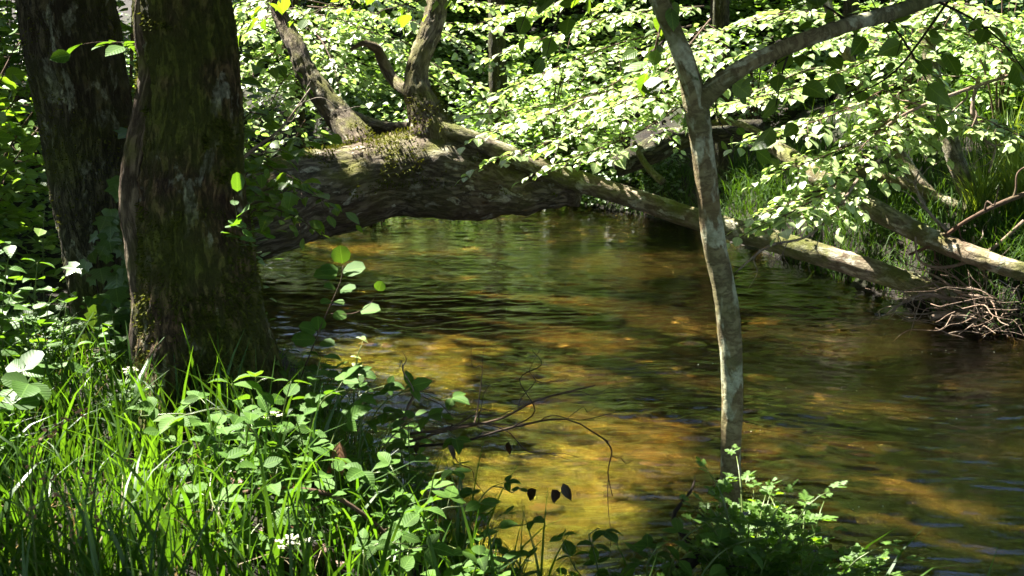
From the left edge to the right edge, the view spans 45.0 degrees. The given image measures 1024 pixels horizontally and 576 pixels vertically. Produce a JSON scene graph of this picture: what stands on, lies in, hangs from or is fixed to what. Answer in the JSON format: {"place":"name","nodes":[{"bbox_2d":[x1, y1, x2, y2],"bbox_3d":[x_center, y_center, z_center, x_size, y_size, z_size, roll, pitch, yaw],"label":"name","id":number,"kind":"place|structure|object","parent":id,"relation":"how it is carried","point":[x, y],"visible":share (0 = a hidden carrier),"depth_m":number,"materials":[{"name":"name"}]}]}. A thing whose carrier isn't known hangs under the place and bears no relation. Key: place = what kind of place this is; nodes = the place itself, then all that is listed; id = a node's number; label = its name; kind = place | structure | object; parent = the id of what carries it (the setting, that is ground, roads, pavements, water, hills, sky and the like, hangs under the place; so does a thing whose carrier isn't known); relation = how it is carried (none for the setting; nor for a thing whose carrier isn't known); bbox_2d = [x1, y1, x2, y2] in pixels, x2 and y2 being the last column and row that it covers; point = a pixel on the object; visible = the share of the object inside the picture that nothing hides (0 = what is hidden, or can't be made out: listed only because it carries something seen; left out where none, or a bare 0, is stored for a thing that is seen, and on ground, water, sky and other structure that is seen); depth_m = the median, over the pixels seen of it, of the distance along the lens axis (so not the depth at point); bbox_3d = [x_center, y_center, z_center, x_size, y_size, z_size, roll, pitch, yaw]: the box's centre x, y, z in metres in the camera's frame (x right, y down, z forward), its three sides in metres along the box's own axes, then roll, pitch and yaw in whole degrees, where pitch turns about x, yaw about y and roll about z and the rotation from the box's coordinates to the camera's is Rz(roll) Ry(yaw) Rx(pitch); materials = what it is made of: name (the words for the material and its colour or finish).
{"place":"outdoors","nodes":[
{"label":"outdoors","id":0,"kind":"place"},
{"bbox_2d":[238,0,456,47],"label":"hanging branch","id":1,"kind":"object","parent":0,"point":[282,6],"visible":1,"depth_m":6.85,"materials":[{"name":"green plant"}]},
{"bbox_2d":[0,0,1023,575],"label":"ground","id":2,"kind":"structure","parent":0,"point":[608,206],"depth_m":12.98,"materials":[{"name":"plant"}]},
{"bbox_2d":[0,240,25,386],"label":"nettle herb","id":3,"kind":"object","parent":2,"relation":"on","point":[9,251],"visible":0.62,"depth_m":5.64,"materials":[{"name":"green plant"}]},
{"bbox_2d":[0,0,25,101],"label":"shrub","id":4,"kind":"object","parent":2,"relation":"on","point":[10,18],"visible":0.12,"depth_m":12.60,"materials":[{"name":"green plant"}]},
{"bbox_2d":[0,14,31,147],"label":"shrub","id":5,"kind":"object","parent":2,"relation":"on","point":[17,36],"visible":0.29,"depth_m":9.68,"materials":[{"name":"green plant"}]},
{"bbox_2d":[0,0,42,181],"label":"shrub","id":6,"kind":"object","parent":2,"relation":"on","point":[18,58],"visible":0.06,"depth_m":10.73,"materials":[{"name":"green plant"}]},
{"bbox_2d":[0,85,44,231],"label":"shrub","id":7,"kind":"object","parent":2,"relation":"on","point":[19,170],"visible":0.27,"depth_m":7.77,"materials":[{"name":"green plant"}]},
{"bbox_2d":[0,350,51,453],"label":"dock plant","id":8,"kind":"object","parent":2,"relation":"on","point":[22,394],"visible":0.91,"depth_m":4.46,"materials":[{"name":"green plant"}]},
{"bbox_2d":[0,258,54,357],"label":"nettle herb","id":9,"kind":"object","parent":2,"relation":"on","point":[12,297],"visible":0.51,"depth_m":6.05,"materials":[{"name":"green plant"}]},
{"bbox_2d":[0,200,58,314],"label":"nettle herb","id":10,"kind":"object","parent":2,"relation":"on","point":[39,267],"visible":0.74,"depth_m":7.01,"materials":[{"name":"green plant"}]},
{"bbox_2d":[0,297,87,425],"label":"nettle herb","id":11,"kind":"object","parent":2,"relation":"on","point":[39,323],"visible":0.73,"depth_m":5.25,"materials":[{"name":"green plant"}]},
{"bbox_2d":[0,287,103,382],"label":"cut leaved plant","id":12,"kind":"object","parent":2,"relation":"on","point":[52,328],"visible":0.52,"depth_m":5.58,"materials":[{"name":"green plant"}]},
{"bbox_2d":[25,407,87,575],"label":"flower spike","id":13,"kind":"object","parent":2,"relation":"on","point":[78,411],"visible":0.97,"depth_m":3.27,"materials":[{"name":"plant"}]},
{"bbox_2d":[39,471,81,575],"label":"flower spike","id":14,"kind":"object","parent":2,"relation":"on","point":[56,494],"visible":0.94,"depth_m":3.40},
{"bbox_2d":[0,4,136,249],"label":"hazel bush","id":15,"kind":"object","parent":2,"relation":"on","point":[31,144],"visible":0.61,"depth_m":7.07,"materials":[{"name":"green plant"}]},
{"bbox_2d":[14,0,132,366],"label":"leaning tree","id":16,"kind":"object","parent":2,"relation":"on","point":[81,98],"visible":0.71,"depth_m":5.99,"materials":[{"name":"brown plant"}]},
{"bbox_2d":[61,127,130,373],"bbox_3d":[-1.931,-0.070,6.024,0.526,1.417,0.207,0,12,0],"label":"ivy","id":17,"kind":"object","parent":16,"relation":"attached to","point":[110,235],"visible":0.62,"depth_m":6.02,"materials":[{"name":"green plant"}]},
{"bbox_2d":[47,294,128,399],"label":"nettle herb","id":18,"kind":"object","parent":2,"relation":"on","point":[73,340],"visible":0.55,"depth_m":5.76,"materials":[{"name":"green plant"}]},
{"bbox_2d":[85,462,99,566],"bbox_3d":[-1.183,0.726,3.526,0.032,0.487,0.040,-6,14,-28],"label":"flower spike","id":19,"kind":"object","parent":2,"relation":"on","point":[97,519],"visible":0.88,"depth_m":3.50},
{"bbox_2d":[78,305,129,392],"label":"nettle herb","id":20,"kind":"object","parent":2,"relation":"on","point":[111,342],"visible":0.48,"depth_m":5.79,"materials":[{"name":"green plant"}]},
{"bbox_2d":[70,369,164,418],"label":"cut leaved plant","id":21,"kind":"object","parent":2,"relation":"on","point":[128,399],"visible":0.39,"depth_m":5.10,"materials":[{"name":"green plant"}]},
{"bbox_2d":[116,0,136,101],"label":"foliage","id":22,"kind":"object","parent":2,"relation":"on","point":[124,26],"visible":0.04,"depth_m":9.82,"materials":[{"name":"green plant"}]},
{"bbox_2d":[0,22,284,331],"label":"undergrowth","id":23,"kind":"object","parent":2,"relation":"on","point":[14,240],"visible":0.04,"depth_m":7.45,"materials":[{"name":"green plant"}]},
{"bbox_2d":[143,405,273,524],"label":"leafy plant","id":24,"kind":"object","parent":2,"relation":"on","point":[215,418],"visible":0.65,"depth_m":4.22,"materials":[{"name":"green plant"}]},
{"bbox_2d":[125,371,291,524],"bbox_3d":[-1.059,0.581,4.318,0.573,0.602,0.336,-2,12,-10],"label":"bramble","id":25,"kind":"object","parent":2,"relation":"on","point":[166,420],"visible":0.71,"depth_m":4.30,"materials":[{"name":"green plant"}]},
{"bbox_2d":[0,284,435,510],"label":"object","id":26,"kind":"structure","parent":2,"relation":"on","point":[83,358],"depth_m":5.96,"materials":[{"name":"plant"}]},
{"bbox_2d":[118,0,318,456],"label":"mossy tree","id":27,"kind":"object","parent":2,"relation":"on","point":[191,268],"visible":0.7,"depth_m":5.15,"materials":[{"name":"brown plant"}]},
{"bbox_2d":[49,40,135,62],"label":"leafy twig","id":28,"kind":"object","parent":27,"relation":"attached to","point":[60,56],"visible":0.99,"depth_m":5.01,"materials":[{"name":"green plant"}]},
{"bbox_2d":[221,172,274,246],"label":"trunk sprig","id":29,"kind":"object","parent":27,"relation":"attached to","point":[237,181],"visible":1,"depth_m":4.86,"materials":[{"name":"green plant"}]},
{"bbox_2d":[244,81,374,158],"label":"bare twig","id":30,"kind":"object","parent":27,"relation":"attached to","point":[249,152],"visible":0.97,"depth_m":6.57,"materials":[{"name":"wood"}]},
{"bbox_2d":[175,448,310,574],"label":"bramble","id":31,"kind":"object","parent":2,"relation":"on","point":[235,453],"visible":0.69,"depth_m":3.92,"materials":[{"name":"green plant"}]},
{"bbox_2d":[1,324,496,575],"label":"dry straw","id":32,"kind":"object","parent":2,"relation":"on","point":[164,467],"visible":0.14,"depth_m":4.35,"materials":[{"name":"plant"}]},
{"bbox_2d":[208,353,341,479],"bbox_3d":[-0.892,0.527,4.760,0.463,0.539,0.396,-7,14,-30],"label":"leafy plant","id":33,"kind":"object","parent":2,"relation":"on","point":[290,389],"visible":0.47,"depth_m":4.74,"materials":[{"name":"green plant"}]},
{"bbox_2d":[243,112,328,161],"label":"shrub","id":34,"kind":"object","parent":2,"relation":"on","point":[257,132],"visible":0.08,"depth_m":13.07,"materials":[{"name":"green plant"}]},
{"bbox_2d":[234,447,365,562],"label":"leafy plant","id":35,"kind":"object","parent":2,"relation":"on","point":[333,513],"visible":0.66,"depth_m":4.17,"materials":[{"name":"green plant"}]},
{"bbox_2d":[239,49,362,263],"bbox_3d":[-1.473,-0.754,7.387,0.944,1.317,1.400,-6,14,-27],"label":"hazel shrub","id":36,"kind":"object","parent":2,"relation":"on","point":[280,182],"visible":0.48,"depth_m":7.26,"materials":[{"name":"green plant"}]},
{"bbox_2d":[265,104,338,154],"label":"shrub","id":37,"kind":"object","parent":2,"relation":"on","point":[317,116],"visible":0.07,"depth_m":14.57,"materials":[{"name":"green plant"}]},
{"bbox_2d":[284,350,347,457],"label":"leafy plant","id":38,"kind":"object","parent":2,"relation":"on","point":[333,373],"visible":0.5,"depth_m":5.44,"materials":[{"name":"green plant"}]},
{"bbox_2d":[261,362,377,517],"bbox_3d":[-0.680,0.580,4.693,0.302,0.622,0.500,6,13,24],"label":"bramble","id":39,"kind":"object","parent":2,"relation":"on","point":[357,410],"visible":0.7,"depth_m":4.64,"materials":[{"name":"green plant"}]},
{"bbox_2d":[327,442,346,474],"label":"withered leaves","id":40,"kind":"object","parent":39,"relation":"attached to","point":[340,450],"visible":0.53,"depth_m":4.51,"materials":[{"name":"brown plant"}]},
{"bbox_2d":[291,245,385,378],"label":"alder sprig","id":41,"kind":"object","parent":2,"relation":"on","point":[304,337],"visible":0.87,"depth_m":5.52,"materials":[{"name":"green plant"}]},
{"bbox_2d":[302,510,377,575],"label":"grass tuft","id":42,"kind":"object","parent":2,"relation":"on","point":[349,567],"visible":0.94,"depth_m":3.86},
{"bbox_2d":[275,360,404,442],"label":"bramble","id":43,"kind":"object","parent":2,"relation":"on","point":[361,385],"visible":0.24,"depth_m":5.57,"materials":[{"name":"green plant"}]},
{"bbox_2d":[231,407,472,575],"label":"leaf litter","id":44,"kind":"object","parent":2,"relation":"on","point":[316,550],"visible":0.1,"depth_m":4.28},
{"bbox_2d":[332,367,471,509],"bbox_3d":[-0.455,0.677,5.180,0.581,0.661,0.414,0,12,0],"label":"bramble","id":45,"kind":"object","parent":2,"relation":"on","point":[419,384],"visible":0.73,"depth_m":5.10,"materials":[{"name":"green plant"}]},
{"bbox_2d":[397,350,625,494],"bbox_3d":[0.011,0.526,5.187,0.989,0.620,0.280,-1,12,-4],"label":"bare twig","id":46,"kind":"object","parent":45,"relation":"on","point":[488,433],"visible":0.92,"depth_m":5.23,"materials":[{"name":"wood"}]},
{"bbox_2d":[409,333,619,442],"bbox_3d":[0.004,0.410,5.404,0.942,0.422,0.238,-2,12,-11],"label":"bare twig","id":47,"kind":"object","parent":46,"relation":"attached to","point":[490,421],"visible":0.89,"depth_m":5.36,"materials":[{"name":"wood"}]},
{"bbox_2d":[366,409,437,498],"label":"leafy plant","id":48,"kind":"object","parent":2,"relation":"on","point":[405,438],"visible":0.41,"depth_m":5.62,"materials":[{"name":"green plant"}]},
{"bbox_2d":[233,0,572,153],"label":"foliage","id":49,"kind":"object","parent":2,"relation":"on","point":[394,48],"visible":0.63,"depth_m":13.92,"materials":[{"name":"green plant"}]},
{"bbox_2d":[344,452,467,574],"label":"leafy plant","id":50,"kind":"object","parent":2,"relation":"on","point":[380,515],"visible":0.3,"depth_m":4.59,"materials":[{"name":"green plant"}]},
{"bbox_2d":[378,410,437,545],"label":"leafy plant","id":51,"kind":"object","parent":2,"relation":"on","point":[420,458],"visible":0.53,"depth_m":4.81,"materials":[{"name":"green plant"}]},
{"bbox_2d":[348,521,476,575],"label":"bramble","id":52,"kind":"object","parent":2,"relation":"on","point":[442,548],"visible":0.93,"depth_m":3.89,"materials":[{"name":"green plant"}]},
{"bbox_2d":[343,452,500,575],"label":"bramble","id":53,"kind":"object","parent":2,"relation":"on","point":[355,471],"visible":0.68,"depth_m":4.19,"materials":[{"name":"green plant"}]},
{"bbox_2d":[383,513,517,575],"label":"leafy plant","id":54,"kind":"object","parent":2,"relation":"on","point":[406,562],"visible":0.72,"depth_m":4.00,"materials":[{"name":"green plant"}]},
{"bbox_2d":[409,461,545,569],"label":"bramble","id":55,"kind":"object","parent":2,"relation":"on","point":[465,492],"visible":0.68,"depth_m":4.55,"materials":[{"name":"green plant"}]},
{"bbox_2d":[527,483,571,502],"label":"withered leaves","id":56,"kind":"object","parent":55,"relation":"hanging from","point":[555,494],"visible":1,"depth_m":4.67,"materials":[{"name":"black plant"}]},
{"bbox_2d":[463,530,519,575],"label":"leafy plant","id":57,"kind":"object","parent":2,"relation":"on","point":[509,555],"visible":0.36,"depth_m":4.39,"materials":[{"name":"green plant"}]},
{"bbox_2d":[488,0,507,140],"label":"slope tree","id":58,"kind":"object","parent":2,"relation":"on","point":[497,80],"visible":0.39,"depth_m":16.47,"materials":[{"name":"brown plant"}]},
{"bbox_2d":[0,312,997,575],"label":"grass","id":59,"kind":"structure","parent":2,"relation":"on","point":[142,522],"depth_m":4.09,"materials":[{"name":"plant"}]},
{"bbox_2d":[243,486,385,533],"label":"bare twig","id":60,"kind":"object","parent":59,"relation":"on","point":[348,504],"visible":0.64,"depth_m":4.13,"materials":[{"name":"wood"}]},
{"bbox_2d":[399,351,496,436],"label":"bare twig","id":61,"kind":"object","parent":59,"relation":"on","point":[409,403],"visible":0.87,"depth_m":5.16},
{"bbox_2d":[409,384,576,460],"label":"bare twig","id":62,"kind":"object","parent":59,"relation":"on","point":[452,426],"visible":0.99,"depth_m":5.02,"materials":[{"name":"wood"}]},
{"bbox_2d":[671,475,745,575],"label":"branch stub","id":63,"kind":"object","parent":59,"relation":"on","point":[694,562],"visible":0.4,"depth_m":4.35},
{"bbox_2d":[467,98,531,146],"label":"shrub","id":64,"kind":"object","parent":2,"relation":"on","point":[506,140],"visible":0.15,"depth_m":15.91,"materials":[{"name":"green plant"}]},
{"bbox_2d":[1,0,1023,168],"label":"undergrowth","id":65,"kind":"object","parent":2,"relation":"on","point":[359,99],"visible":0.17,"depth_m":17.67,"materials":[{"name":"green plant"}]},
{"bbox_2d":[476,488,573,575],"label":"grass tuft","id":66,"kind":"object","parent":2,"relation":"on","point":[541,565],"visible":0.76,"depth_m":4.52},
{"bbox_2d":[498,547,580,575],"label":"leafy plant","id":67,"kind":"object","parent":2,"relation":"on","point":[523,553],"visible":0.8,"depth_m":4.42,"materials":[{"name":"green plant"}]},
{"bbox_2d":[500,31,608,160],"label":"shrub","id":68,"kind":"object","parent":2,"relation":"on","point":[557,91],"visible":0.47,"depth_m":15.75,"materials":[{"name":"green plant"}]},
{"bbox_2d":[449,0,736,189],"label":"overhanging tree","id":69,"kind":"object","parent":2,"relation":"on","point":[720,49],"visible":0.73,"depth_m":11.24,"materials":[{"name":"green plant"}]},
{"bbox_2d":[562,23,657,148],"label":"shrub","id":70,"kind":"object","parent":2,"relation":"on","point":[618,32],"visible":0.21,"depth_m":15.52,"materials":[{"name":"green plant"}]},
{"bbox_2d":[631,141,665,184],"bbox_3d":[1.290,-1.191,11.755,0.079,0.394,0.434,-11,16,-41],"label":"broken stick","id":71,"kind":"object","parent":2,"relation":"on","point":[654,174],"visible":0.96,"depth_m":11.72,"materials":[{"name":"wood"}]},
{"bbox_2d":[611,119,762,176],"bbox_3d":[1.768,-1.432,12.624,1.540,0.588,0.366,0,12,0],"label":"mossy log","id":72,"kind":"object","parent":2,"relation":"on","point":[653,152],"visible":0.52,"depth_m":12.50,"materials":[{"name":"wood"}]},
{"bbox_2d":[625,516,782,575],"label":"bramble","id":73,"kind":"object","parent":2,"relation":"on","point":[685,566],"visible":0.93,"depth_m":4.13,"materials":[{"name":"green plant"}]},
{"bbox_2d":[640,548,774,575],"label":"cut leaved plant","id":74,"kind":"object","parent":2,"relation":"on","point":[679,572],"visible":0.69,"depth_m":4.15,"materials":[{"name":"green plant"}]},
{"bbox_2d":[703,24,820,139],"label":"shrub","id":75,"kind":"object","parent":2,"relation":"on","point":[757,83],"visible":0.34,"depth_m":14.07,"materials":[{"name":"green plant"}]},
{"bbox_2d":[662,444,870,575],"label":"cut leaved plant","id":76,"kind":"object","parent":2,"relation":"on","point":[738,520],"visible":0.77,"depth_m":4.25,"materials":[{"name":"green plant"}]},
{"bbox_2d":[581,151,1023,336],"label":"bank grass","id":77,"kind":"structure","parent":2,"relation":"on","point":[755,189],"depth_m":10.97,"materials":[{"name":"plant"}]},
{"bbox_2d":[891,143,949,230],"bbox_3d":[3.171,-0.730,9.677,0.407,0.803,0.396,12,17,44],"label":"stick","id":78,"kind":"object","parent":77,"relation":"on","point":[933,217],"visible":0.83,"depth_m":9.66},
{"bbox_2d":[733,486,923,575],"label":"cut leaved plant","id":79,"kind":"object","parent":2,"relation":"on","point":[852,558],"visible":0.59,"depth_m":4.22,"materials":[{"name":"green plant"}]},
{"bbox_2d":[686,0,970,203],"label":"leaning sapling","id":80,"kind":"object","parent":2,"relation":"on","point":[847,56],"visible":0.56,"depth_m":10.91,"materials":[{"name":"green plant"}]},
{"bbox_2d":[832,0,859,102],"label":"slope tree","id":81,"kind":"object","parent":2,"relation":"on","point":[847,5],"visible":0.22,"depth_m":14.23,"materials":[{"name":"brown plant"}]},
{"bbox_2d":[710,1,1023,248],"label":"slender tree","id":82,"kind":"object","parent":2,"relation":"on","point":[839,179],"visible":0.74,"depth_m":9.55,"materials":[{"name":"green plant"}]},
{"bbox_2d":[736,178,858,286],"bbox_3d":[2.138,-0.397,9.031,1.068,0.749,0.377,-7,14,-31],"label":"stick","id":83,"kind":"object","parent":82,"relation":"attached to","point":[816,229],"visible":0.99,"depth_m":8.99,"materials":[{"name":"wood"}]},
{"bbox_2d":[872,74,1007,153],"bbox_3d":[3.325,-1.407,9.743,1.299,0.634,0.423,-3,12,-15],"label":"stick","id":84,"kind":"object","parent":82,"relation":"attached to","point":[966,90],"visible":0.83,"depth_m":9.58,"materials":[{"name":"wood"}]},
{"bbox_2d":[958,76,1007,172],"bbox_3d":[3.707,-1.252,9.608,0.403,0.772,0.466,4,13,18],"label":"stick","id":85,"kind":"object","parent":82,"relation":"hanging from","point":[973,113],"visible":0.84,"depth_m":9.63,"materials":[{"name":"wood"}]},
{"bbox_2d":[718,70,1023,288],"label":"bank grass","id":86,"kind":"structure","parent":2,"relation":"on","point":[917,158],"depth_m":11.38,"materials":[{"name":"plant"}]},
{"bbox_2d":[757,131,1023,281],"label":"fallen log","id":87,"kind":"object","parent":2,"relation":"on","point":[880,212],"visible":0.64,"depth_m":9.28,"materials":[{"name":"wood"}]},
{"bbox_2d":[711,119,826,170],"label":"arched branch","id":88,"kind":"object","parent":87,"relation":"attached to","point":[747,127],"visible":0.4,"depth_m":11.10,"materials":[{"name":"brown plant"}]},
{"bbox_2d":[908,167,1023,288],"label":"stick","id":89,"kind":"object","parent":87,"relation":"on","point":[1015,196],"visible":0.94,"depth_m":9.06,"materials":[{"name":"wood"}]},
{"bbox_2d":[914,220,1023,283],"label":"stick","id":90,"kind":"object","parent":87,"relation":"hanging from","point":[996,245],"visible":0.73,"depth_m":9.24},
{"bbox_2d":[856,166,966,216],"bbox_3d":[3.501,-0.806,10.607,1.160,0.409,0.125,10,16,39],"label":"thin log","id":91,"kind":"object","parent":2,"relation":"on","point":[897,180],"visible":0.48,"depth_m":10.60,"materials":[{"name":"wood"}]},
{"bbox_2d":[852,0,977,125],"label":"shrub","id":92,"kind":"object","parent":2,"relation":"on","point":[875,5],"visible":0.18,"depth_m":12.73,"materials":[{"name":"green plant"}]},
{"bbox_2d":[866,246,1023,340],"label":"driftwood heap","id":93,"kind":"object","parent":2,"relation":"on","point":[974,304],"visible":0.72,"depth_m":9.02,"materials":[{"name":"wood"}]},
{"bbox_2d":[918,139,1021,219],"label":"sedge tussock","id":94,"kind":"object","parent":2,"relation":"on","point":[980,191],"visible":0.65,"depth_m":10.11,"materials":[{"name":"plant"}]},
{"bbox_2d":[942,105,1023,217],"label":"sedge tussock","id":95,"kind":"object","parent":2,"relation":"on","point":[1006,187],"visible":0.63,"depth_m":9.90,"materials":[{"name":"plant"}]},
{"bbox_2d":[943,0,1023,122],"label":"shrub","id":96,"kind":"object","parent":2,"relation":"on","point":[983,74],"visible":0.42,"depth_m":11.89,"materials":[{"name":"green plant"}]},
{"bbox_2d":[969,91,1023,168],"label":"sedge tussock","id":97,"kind":"object","parent":2,"relation":"on","point":[1016,123],"visible":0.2,"depth_m":10.96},
{"bbox_2d":[498,132,691,217],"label":"bank plants","id":98,"kind":"object","parent":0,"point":[628,176],"visible":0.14,"depth_m":14.87,"materials":[{"name":"green plant"}]},
{"bbox_2d":[550,528,673,575],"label":"bramble","id":99,"kind":"object","parent":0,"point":[568,547],"visible":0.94,"depth_m":4.34,"materials":[{"name":"green plant"}]},
{"bbox_2d":[257,205,1023,575],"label":"water","id":100,"kind":"structure","parent":0,"point":[839,385],"depth_m":7.80,"materials":[{"name":"liquid"}]},
{"bbox_2d":[246,0,958,306],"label":"fallen tree","id":101,"kind":"object","parent":100,"relation":"on","point":[416,165],"visible":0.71,"depth_m":11.11,"materials":[{"name":"wood"}]},
{"bbox_2d":[871,270,961,331],"bbox_3d":[3.023,0.123,9.240,0.536,0.529,0.556,8,14,32],"label":"stick","id":102,"kind":"object","parent":100,"relation":"in","point":[944,296],"visible":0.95,"depth_m":9.21,"materials":[{"name":"wood"}]},
{"bbox_2d":[622,0,1023,537],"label":"young tree","id":103,"kind":"object","parent":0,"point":[699,98],"visible":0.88,"depth_m":4.61,"materials":[{"name":"grey plant"}]},
{"bbox_2d":[516,0,679,96],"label":"hanging branch","id":104,"kind":"object","parent":103,"relation":"hanging from","point":[550,44],"visible":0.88,"depth_m":4.50,"materials":[{"name":"green plant"}]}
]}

